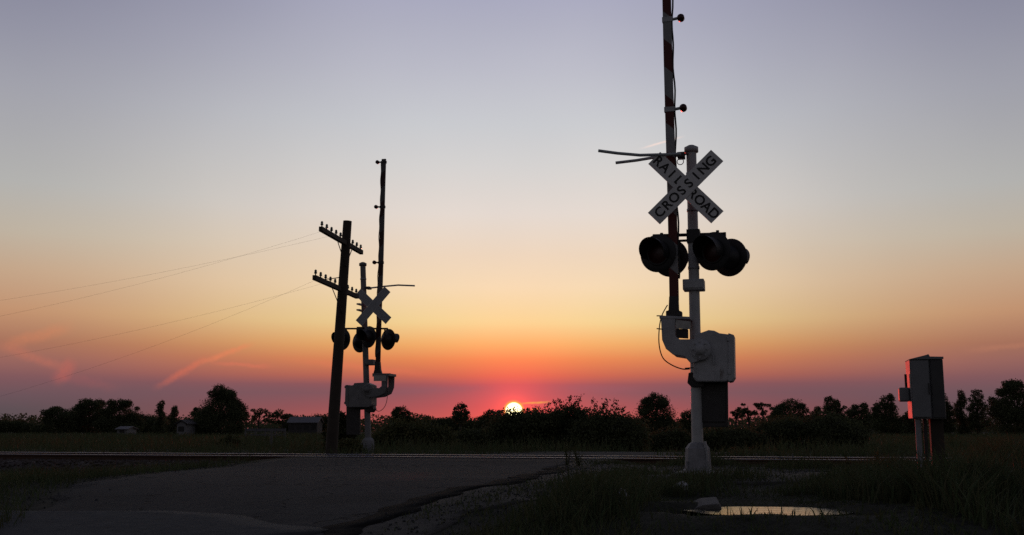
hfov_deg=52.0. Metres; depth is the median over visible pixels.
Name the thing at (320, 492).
road
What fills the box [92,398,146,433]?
tree
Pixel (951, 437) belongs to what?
field grass
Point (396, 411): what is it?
tree
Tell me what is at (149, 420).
tree
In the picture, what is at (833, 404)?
tree
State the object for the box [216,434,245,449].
shrub
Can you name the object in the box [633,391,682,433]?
tree
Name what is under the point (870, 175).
sky
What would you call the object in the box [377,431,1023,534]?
grass
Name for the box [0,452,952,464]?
railway track
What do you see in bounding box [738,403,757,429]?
tree
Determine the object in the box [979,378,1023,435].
tree
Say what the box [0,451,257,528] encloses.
grass
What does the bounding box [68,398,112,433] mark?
tree
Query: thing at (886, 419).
tree
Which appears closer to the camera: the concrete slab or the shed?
the concrete slab
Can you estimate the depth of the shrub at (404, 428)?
35.00 m
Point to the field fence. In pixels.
(265, 430)
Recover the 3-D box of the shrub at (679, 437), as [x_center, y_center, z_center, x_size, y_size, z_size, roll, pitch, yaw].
[6.368,7.583,45.348,3.441,1.592,2.025,0,-9,0]
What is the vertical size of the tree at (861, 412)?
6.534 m
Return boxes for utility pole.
[312,220,362,453]
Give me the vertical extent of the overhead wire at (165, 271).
1.976 m
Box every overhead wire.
[3,233,314,315]
[5,280,333,356]
[6,276,323,394]
[12,238,319,298]
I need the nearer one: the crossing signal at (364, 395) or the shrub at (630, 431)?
the crossing signal at (364, 395)
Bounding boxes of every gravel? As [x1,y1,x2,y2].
[0,458,763,472]
[9,459,916,534]
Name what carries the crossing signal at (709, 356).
on the ground at (645, 518)
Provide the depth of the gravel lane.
9.28 m
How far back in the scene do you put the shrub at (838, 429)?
42.84 m
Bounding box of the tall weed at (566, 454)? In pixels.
[564,441,573,464]
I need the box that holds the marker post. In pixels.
[270,431,272,448]
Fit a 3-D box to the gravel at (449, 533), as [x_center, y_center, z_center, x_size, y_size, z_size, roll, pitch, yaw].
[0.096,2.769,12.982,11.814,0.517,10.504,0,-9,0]
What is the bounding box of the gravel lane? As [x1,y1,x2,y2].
[0,510,327,534]
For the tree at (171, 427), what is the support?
on the ground at (645, 518)
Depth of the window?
160.58 m
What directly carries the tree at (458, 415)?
on the ground at (645, 518)
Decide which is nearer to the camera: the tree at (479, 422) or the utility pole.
the utility pole
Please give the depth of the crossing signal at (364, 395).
28.12 m
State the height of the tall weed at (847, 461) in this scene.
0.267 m
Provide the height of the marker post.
0.880 m
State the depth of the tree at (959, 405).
177.80 m
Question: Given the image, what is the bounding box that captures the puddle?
[684,507,852,514]
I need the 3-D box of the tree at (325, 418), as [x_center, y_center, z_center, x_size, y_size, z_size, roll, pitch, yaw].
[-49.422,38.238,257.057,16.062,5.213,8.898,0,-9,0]
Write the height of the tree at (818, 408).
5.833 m
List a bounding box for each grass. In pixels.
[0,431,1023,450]
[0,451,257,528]
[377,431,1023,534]
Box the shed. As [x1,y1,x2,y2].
[115,426,138,433]
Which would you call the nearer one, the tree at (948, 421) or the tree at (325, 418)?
the tree at (948, 421)
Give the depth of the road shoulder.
10.29 m
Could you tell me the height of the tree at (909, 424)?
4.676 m
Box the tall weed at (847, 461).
[840,457,852,465]
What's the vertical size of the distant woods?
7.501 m
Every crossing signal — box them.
[331,159,414,452]
[598,0,749,474]
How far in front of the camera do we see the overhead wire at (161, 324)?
25.74 m
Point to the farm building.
(309, 425)
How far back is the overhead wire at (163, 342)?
24.82 m
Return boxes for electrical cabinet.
[898,354,945,468]
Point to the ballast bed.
(50, 466)
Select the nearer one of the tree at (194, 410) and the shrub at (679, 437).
the shrub at (679, 437)
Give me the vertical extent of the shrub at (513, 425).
2.418 m
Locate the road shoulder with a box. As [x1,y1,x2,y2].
[359,459,836,534]
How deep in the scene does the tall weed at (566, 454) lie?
16.73 m
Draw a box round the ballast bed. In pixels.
[0,460,216,472]
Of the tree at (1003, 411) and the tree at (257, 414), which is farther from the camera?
the tree at (257, 414)
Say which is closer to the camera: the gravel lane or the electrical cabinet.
the gravel lane
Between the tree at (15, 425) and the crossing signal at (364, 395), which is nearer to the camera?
the crossing signal at (364, 395)
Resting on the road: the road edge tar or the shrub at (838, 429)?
the road edge tar
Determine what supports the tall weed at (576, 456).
on the ground at (645, 518)
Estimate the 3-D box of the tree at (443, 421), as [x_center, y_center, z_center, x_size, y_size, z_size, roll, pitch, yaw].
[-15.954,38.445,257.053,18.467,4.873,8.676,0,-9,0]
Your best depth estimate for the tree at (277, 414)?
242.43 m
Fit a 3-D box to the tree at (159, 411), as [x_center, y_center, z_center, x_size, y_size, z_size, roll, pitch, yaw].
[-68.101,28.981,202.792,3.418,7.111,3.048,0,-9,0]
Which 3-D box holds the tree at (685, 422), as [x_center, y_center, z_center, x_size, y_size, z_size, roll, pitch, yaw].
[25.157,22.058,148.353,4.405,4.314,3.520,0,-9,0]
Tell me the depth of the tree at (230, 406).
167.04 m
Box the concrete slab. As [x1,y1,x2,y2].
[694,497,721,508]
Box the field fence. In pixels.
[245,428,285,437]
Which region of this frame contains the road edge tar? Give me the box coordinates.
[323,467,571,534]
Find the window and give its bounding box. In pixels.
[178,426,183,431]
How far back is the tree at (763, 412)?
196.12 m
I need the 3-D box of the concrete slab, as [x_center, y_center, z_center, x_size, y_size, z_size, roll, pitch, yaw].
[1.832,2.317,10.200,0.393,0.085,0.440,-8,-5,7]
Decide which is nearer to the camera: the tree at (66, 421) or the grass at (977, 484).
the grass at (977, 484)
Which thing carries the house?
on the ground at (645, 518)
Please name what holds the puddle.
on the ground at (645, 518)
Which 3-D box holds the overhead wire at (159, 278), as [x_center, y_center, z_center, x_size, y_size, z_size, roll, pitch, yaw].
[-25.516,1.300,29.335,44.001,2.836,0.003,-2,-9,14]
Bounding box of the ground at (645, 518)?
[0,432,1023,534]
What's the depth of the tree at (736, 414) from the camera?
202.66 m
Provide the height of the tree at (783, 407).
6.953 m
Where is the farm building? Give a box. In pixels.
[287,417,323,433]
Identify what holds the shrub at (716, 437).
on the ground at (645, 518)
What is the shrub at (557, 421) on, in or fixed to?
on the ground at (645, 518)
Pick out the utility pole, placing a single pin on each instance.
(342, 286)
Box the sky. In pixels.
[0,0,1023,428]
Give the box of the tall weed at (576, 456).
[571,448,585,465]
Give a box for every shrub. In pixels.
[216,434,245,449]
[361,414,459,450]
[478,402,566,450]
[531,395,590,450]
[560,398,658,451]
[643,424,691,451]
[690,424,773,452]
[748,407,876,453]
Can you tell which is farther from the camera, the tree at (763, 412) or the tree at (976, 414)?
the tree at (763, 412)
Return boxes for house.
[174,419,197,436]
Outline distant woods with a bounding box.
[0,412,1015,431]
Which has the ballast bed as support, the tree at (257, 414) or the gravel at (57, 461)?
the gravel at (57, 461)
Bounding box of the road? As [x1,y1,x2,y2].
[37,452,756,534]
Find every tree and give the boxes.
[0,418,39,433]
[29,405,85,434]
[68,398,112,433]
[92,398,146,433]
[114,412,168,433]
[150,400,166,434]
[164,405,178,433]
[186,384,255,435]
[188,407,209,434]
[250,408,271,433]
[267,408,293,431]
[278,413,327,431]
[384,405,416,426]
[414,416,475,431]
[451,401,470,430]
[471,409,502,429]
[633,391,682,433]
[678,408,704,433]
[730,407,745,427]
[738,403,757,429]
[750,402,773,420]
[768,398,810,421]
[809,406,821,418]
[819,395,848,421]
[844,401,877,432]
[866,393,907,435]
[898,411,923,434]
[928,393,958,434]
[951,390,972,434]
[962,389,992,433]
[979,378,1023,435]

